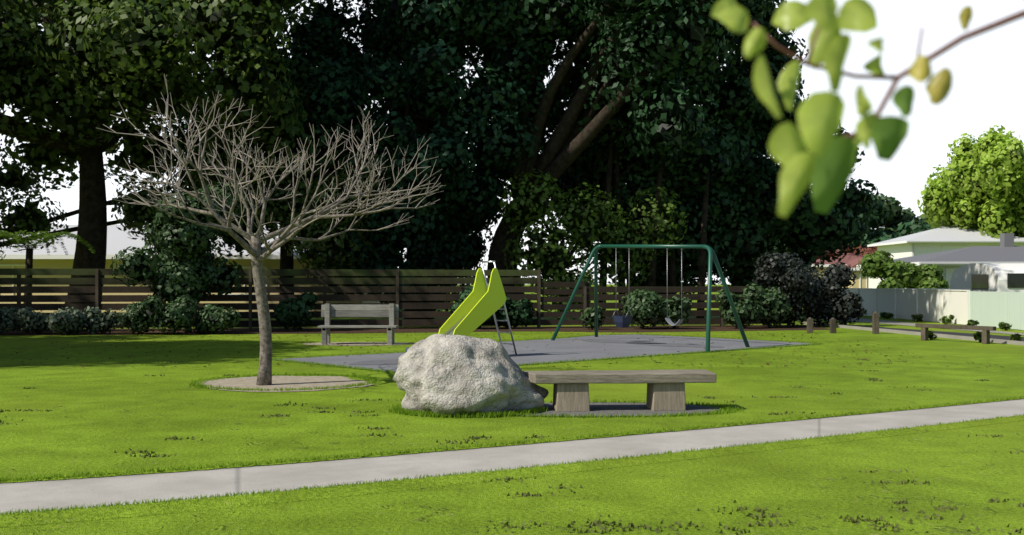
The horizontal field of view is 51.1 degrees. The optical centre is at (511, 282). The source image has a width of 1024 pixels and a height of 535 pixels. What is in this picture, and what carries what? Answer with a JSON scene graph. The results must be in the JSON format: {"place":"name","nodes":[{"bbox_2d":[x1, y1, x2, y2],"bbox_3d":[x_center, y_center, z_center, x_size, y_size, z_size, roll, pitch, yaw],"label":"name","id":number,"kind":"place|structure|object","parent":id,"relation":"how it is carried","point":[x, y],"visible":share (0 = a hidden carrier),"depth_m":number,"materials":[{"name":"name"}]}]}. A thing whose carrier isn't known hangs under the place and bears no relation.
{"place":"outdoors","nodes":[
{"label":"outdoors","id":0,"kind":"place"},
{"bbox_2d":[0,225,385,312],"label":"house","id":1,"kind":"structure","parent":0,"point":[118,240],"depth_m":50.00,"materials":[{"name":"beige"}]},
{"bbox_2d":[0,284,1023,534],"bbox_3d":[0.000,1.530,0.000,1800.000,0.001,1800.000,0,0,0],"label":"ground","id":2,"kind":"structure","parent":0,"point":[102,412],"depth_m":10.76,"materials":[{"name":"green plant"}]},
{"bbox_2d":[0,230,95,303],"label":"tree fern","id":3,"kind":"object","parent":2,"relation":"on","point":[46,235],"visible":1,"depth_m":36.49,"materials":[{"name":"green plant"}]},
{"bbox_2d":[0,0,361,311],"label":"broad tree","id":4,"kind":"object","parent":2,"relation":"on","point":[74,72],"visible":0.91,"depth_m":34.78,"materials":[{"name":"green plant"}]},
{"bbox_2d":[0,133,436,276],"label":"screen trees","id":5,"kind":"object","parent":2,"relation":"on","point":[29,216],"visible":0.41,"depth_m":38.33,"materials":[{"name":"green plant"}]},
{"bbox_2d":[165,34,383,302],"bbox_3d":[-8.997,-3.807,41.655,8.372,10.674,8.922,0,0,0],"label":"tree","id":6,"kind":"object","parent":2,"relation":"on","point":[293,74],"visible":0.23,"depth_m":38.91,"materials":[{"name":"green plant"}]},
{"bbox_2d":[200,376,373,391],"bbox_3d":[-3.453,1.522,16.178,2.409,0.001,2.655,0,0,-31],"label":"mulch bed","id":7,"kind":"object","parent":2,"relation":"on","point":[283,382],"visible":0.89,"depth_m":16.27,"materials":[{"name":"soil"}]},
{"bbox_2d":[98,73,445,385],"bbox_3d":[-3.529,-0.728,15.928,5.010,4.532,5.568,0,0,0],"label":"bare tree","id":8,"kind":"object","parent":7,"relation":"on","point":[257,252],"visible":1,"depth_m":15.80,"materials":[{"name":"grey plant"}]},
{"bbox_2d":[303,342,414,345],"bbox_3d":[-3.815,1.522,26.595,2.824,0.001,1.603,0,0,0],"label":"bench pad","id":9,"kind":"object","parent":2,"relation":"on","point":[361,343],"visible":0.89,"depth_m":26.65,"materials":[{"name":"concrete"}]},
{"bbox_2d":[318,304,398,344],"bbox_3d":[-3.790,1.030,26.416,1.920,1.000,0.592,0,0,0],"label":"park bench","id":10,"kind":"object","parent":9,"relation":"on","point":[390,311],"visible":1,"depth_m":26.64,"materials":[{"name":"grey wood"}]},
{"bbox_2d":[0,325,829,334],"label":"mulch bed","id":11,"kind":"object","parent":2,"relation":"on","point":[690,328],"visible":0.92,"depth_m":34.62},
{"bbox_2d":[0,294,240,334],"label":"shrubs","id":12,"kind":"object","parent":11,"relation":"on","point":[144,315],"depth_m":31.24,"materials":[{"name":"green plant"}]},
{"bbox_2d":[110,182,250,332],"bbox_3d":[-9.887,-0.793,32.658,3.393,4.647,3.966,0,0,17],"label":"bushy tree","id":13,"kind":"object","parent":11,"relation":"on","point":[181,262],"visible":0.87,"depth_m":31.82,"materials":[{"name":"green plant"}]},
{"bbox_2d":[0,268,790,330],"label":"timber fence","id":14,"kind":"object","parent":11,"relation":"on","point":[97,289],"visible":0.56,"depth_m":34.86,"materials":[{"name":"brown wood"}]},
{"bbox_2d":[272,284,533,329],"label":"bushes","id":15,"kind":"object","parent":11,"relation":"on","point":[296,314],"visible":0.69,"depth_m":34.14,"materials":[{"name":"green plant"}]},
{"bbox_2d":[579,282,790,329],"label":"shrubs","id":16,"kind":"object","parent":11,"relation":"on","point":[754,307],"visible":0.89,"depth_m":34.99,"materials":[{"name":"green plant"}]},
{"bbox_2d":[282,0,572,318],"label":"tree","id":17,"kind":"object","parent":2,"relation":"on","point":[403,77],"visible":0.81,"depth_m":38.39,"materials":[{"name":"green plant"}]},
{"bbox_2d":[389,403,547,418],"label":"grass","id":18,"kind":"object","parent":2,"relation":"on","point":[397,409],"visible":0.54,"depth_m":12.19,"materials":[{"name":"green plant"}]},
{"bbox_2d":[393,334,548,416],"bbox_3d":[-0.465,1.095,12.789,1.677,0.972,1.432,0,0,-42],"label":"boulder","id":19,"kind":"object","parent":2,"relation":"on","point":[442,374],"visible":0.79,"depth_m":12.30,"materials":[{"name":"grey stone"}]},
{"bbox_2d":[3,331,990,367],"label":"leaf litter","id":20,"kind":"object","parent":2,"relation":"on","point":[888,360],"visible":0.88,"depth_m":24.37,"materials":[{"name":"brown plant"}]},
{"bbox_2d":[0,358,1023,534],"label":"clipping clumps","id":21,"kind":"object","parent":2,"relation":"on","point":[770,523],"visible":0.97,"depth_m":7.19,"materials":[{"name":"green plant"}]},
{"bbox_2d":[274,334,810,371],"bbox_3d":[0.765,1.518,24.784,13.101,0.001,6.756,0,0,-42],"label":"rubber surface","id":22,"kind":"object","parent":2,"relation":"on","point":[562,349],"visible":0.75,"depth_m":24.20,"materials":[{"name":"grey rubber"}]},
{"bbox_2d":[350,359,397,364],"bbox_3d":[-2.393,1.513,20.328,1.676,0.001,1.083,0,0,-44],"label":"slide scuff","id":23,"kind":"object","parent":22,"relation":"on","point":[382,362],"visible":0.59,"depth_m":20.21,"materials":[{"name":"rubber"}]},
{"bbox_2d":[406,261,516,354],"bbox_3d":[-0.976,0.546,21.621,2.558,1.980,0.494,0,0,-42],"label":"slide","id":24,"kind":"object","parent":22,"relation":"on","point":[480,305],"visible":0.69,"depth_m":21.83,"materials":[{"name":"green plastic"}]},
{"bbox_2d":[582,340,664,343],"bbox_3d":[2.873,1.513,27.342,2.531,0.001,1.185,0,0,31],"label":"swing scuff","id":25,"kind":"object","parent":22,"relation":"on","point":[622,341],"visible":1,"depth_m":27.39,"materials":[{"name":"rubber"}]},
{"bbox_2d":[629,343,722,346],"bbox_3d":[3.924,1.513,25.921,1.204,0.001,2.727,0,0,-33],"label":"swing scuff","id":26,"kind":"object","parent":22,"relation":"on","point":[679,345],"visible":0.96,"depth_m":26.07,"materials":[{"name":"rubber"}]},
{"bbox_2d":[498,169,688,319],"bbox_3d":[3.160,-1.312,39.490,7.402,5.698,3.149,0,0,-15],"label":"green tree","id":27,"kind":"object","parent":2,"relation":"on","point":[552,258],"visible":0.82,"depth_m":39.06,"materials":[{"name":"green plant"}]},
{"bbox_2d":[399,0,789,310],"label":"tree","id":28,"kind":"object","parent":2,"relation":"on","point":[615,41],"visible":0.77,"depth_m":38.53,"materials":[{"name":"green plant"}]},
{"bbox_2d":[517,402,721,416],"bbox_3d":[0.907,1.522,12.861,3.269,0.001,1.445,0,0,0],"label":"bench pad","id":29,"kind":"object","parent":2,"relation":"on","point":[614,408],"visible":0.5,"depth_m":12.71,"materials":[{"name":"grey concrete"}]},
{"bbox_2d":[523,369,715,411],"bbox_3d":[1.266,1.301,12.859,2.287,0.458,0.520,0,0,-4],"label":"slab bench","id":30,"kind":"object","parent":29,"relation":"on","point":[665,390],"visible":1,"depth_m":12.64,"materials":[{"name":"brown wood"}]},
{"bbox_2d":[551,244,749,352],"bbox_3d":[3.290,0.306,26.569,2.181,2.600,6.547,0,0,-34],"label":"swing set","id":31,"kind":"object","parent":2,"relation":"on","point":[622,321],"visible":0.95,"depth_m":26.07,"materials":[{"name":"teal paint"}]},
{"bbox_2d":[598,130,709,318],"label":"tree trunks","id":32,"kind":"object","parent":2,"relation":"on","point":[672,267],"visible":0.45,"depth_m":40.90,"materials":[{"name":"brown plant"}]},
{"bbox_2d":[538,43,798,309],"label":"tree","id":33,"kind":"object","parent":2,"relation":"on","point":[721,212],"visible":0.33,"depth_m":42.34,"materials":[{"name":"green plant"}]},
{"bbox_2d":[585,0,880,293],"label":"dark tree","id":34,"kind":"object","parent":2,"relation":"on","point":[833,229],"visible":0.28,"depth_m":43.08,"materials":[{"name":"green plant"}]},
{"bbox_2d":[752,251,864,326],"bbox_3d":[10.057,0.227,36.690,3.886,2.623,2.786,0,0,0],"label":"purple shrub","id":35,"kind":"object","parent":2,"relation":"on","point":[811,295],"visible":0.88,"depth_m":36.26,"materials":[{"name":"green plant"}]},
{"bbox_2d":[808,253,871,278],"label":"cream house","id":36,"kind":"structure","parent":2,"relation":"on","point":[847,258],"depth_m":83.60,"materials":[{"name":"red"}]},
{"bbox_2d":[842,258,868,287],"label":"house","id":37,"kind":"structure","parent":36,"relation":"attached to","point":[861,281],"depth_m":79.50,"materials":[{"name":"beige paint"}]},
{"bbox_2d":[826,244,876,254],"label":"house roof","id":38,"kind":"structure","parent":2,"relation":"on","point":[868,250],"depth_m":119.06,"materials":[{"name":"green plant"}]},
{"bbox_2d":[850,197,932,247],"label":"garden tree","id":39,"kind":"object","parent":2,"relation":"on","point":[880,216],"visible":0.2,"depth_m":122.88,"materials":[{"name":"green plant"}]},
{"bbox_2d":[807,311,995,343],"bbox_3d":[10.952,1.195,29.680,1.526,0.670,6.811,0,0,-23],"label":"timber barrier","id":40,"kind":"object","parent":2,"relation":"on","point":[986,330],"visible":1,"depth_m":28.11,"materials":[{"name":"brown wood"}]},
{"bbox_2d":[857,250,949,287],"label":"garden shrubs","id":41,"kind":"object","parent":2,"relation":"on","point":[880,264],"visible":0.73,"depth_m":59.44,"materials":[{"name":"green plant"}]},
{"bbox_2d":[867,192,945,233],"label":"trees","id":42,"kind":"object","parent":2,"relation":"on","point":[898,214],"visible":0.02,"depth_m":149.27,"materials":[{"name":"green plant"}]},
{"bbox_2d":[803,322,1023,345],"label":"footpath","id":43,"kind":"structure","parent":2,"relation":"on","point":[1002,341],"depth_m":30.78,"materials":[{"name":"concrete"}]},
{"bbox_2d":[813,241,1023,273],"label":"house fittings","id":44,"kind":"object","parent":2,"relation":"on","point":[958,262],"visible":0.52,"depth_m":61.29,"materials":[{"name":"grey"}]},
{"bbox_2d":[820,315,1023,334],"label":"road","id":45,"kind":"structure","parent":2,"relation":"on","point":[886,322],"depth_m":39.52,"materials":[{"name":"grey asphalt"}]},
{"bbox_2d":[837,288,1023,329],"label":"lane fence","id":46,"kind":"object","parent":2,"relation":"on","point":[983,308],"visible":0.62,"depth_m":39.76,"materials":[{"name":"white"}]},
{"bbox_2d":[838,324,1023,340],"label":"grass verge","id":47,"kind":"structure","parent":2,"relation":"on","point":[972,335],"depth_m":31.87,"materials":[{"name":"green plant"}]},
{"bbox_2d":[862,309,1011,330],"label":"shrubs","id":48,"kind":"object","parent":2,"relation":"on","point":[971,322],"visible":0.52,"depth_m":38.92,"materials":[{"name":"green plant"}]},
{"bbox_2d":[857,246,1023,287],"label":"white house","id":49,"kind":"structure","parent":2,"relation":"on","point":[991,254],"depth_m":63.71,"materials":[{"name":"painted plaster"},{"name":"metal roofing"},{"name":"glass"}]},
{"bbox_2d":[946,208,1013,246],"bbox_3d":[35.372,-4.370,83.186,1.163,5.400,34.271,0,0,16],"label":"chimney","id":50,"kind":"object","parent":49,"relation":"on","point":[1006,239],"visible":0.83,"depth_m":66.70,"materials":[{"name":"grey"}]},
{"bbox_2d":[867,227,1023,258],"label":"house roof","id":51,"kind":"structure","parent":2,"relation":"on","point":[899,247],"depth_m":95.47,"materials":[{"name":"painted plaster"},{"name":"metal roofing"},{"name":"glass"}]},
{"bbox_2d":[916,125,1023,238],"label":"tree","id":52,"kind":"object","parent":2,"relation":"on","point":[979,185],"visible":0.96,"depth_m":97.11,"materials":[{"name":"green plant"}]},
{"bbox_2d":[928,330,1022,342],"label":"flax clumps","id":53,"kind":"object","parent":2,"relation":"on","point":[977,336],"visible":0.84,"depth_m":27.14,"materials":[{"name":"green plant"}]},
{"bbox_2d":[950,263,1023,291],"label":"caravan","id":54,"kind":"object","parent":2,"relation":"on","point":[997,277],"visible":0.45,"depth_m":41.74,"materials":[{"name":"white"}]},
{"bbox_2d":[0,399,1023,513],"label":"path","id":55,"kind":"structure","parent":0,"point":[67,493],"depth_m":9.05,"materials":[{"name":"concrete"}]},
{"bbox_2d":[0,397,1023,527],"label":"path grass lip","id":56,"kind":"object","parent":55,"relation":"on","point":[86,514],"visible":0.97,"depth_m":8.46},
{"bbox_2d":[0,0,1023,283],"label":"sky","id":57,"kind":"structure","parent":0,"point":[987,69],"materials":[{"name":"white"}]},
{"bbox_2d":[711,0,1023,217],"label":"branch","id":58,"kind":"object","parent":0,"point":[827,169],"visible":1,"depth_m":1.31,"materials":[{"name":"green plant"}]}
]}

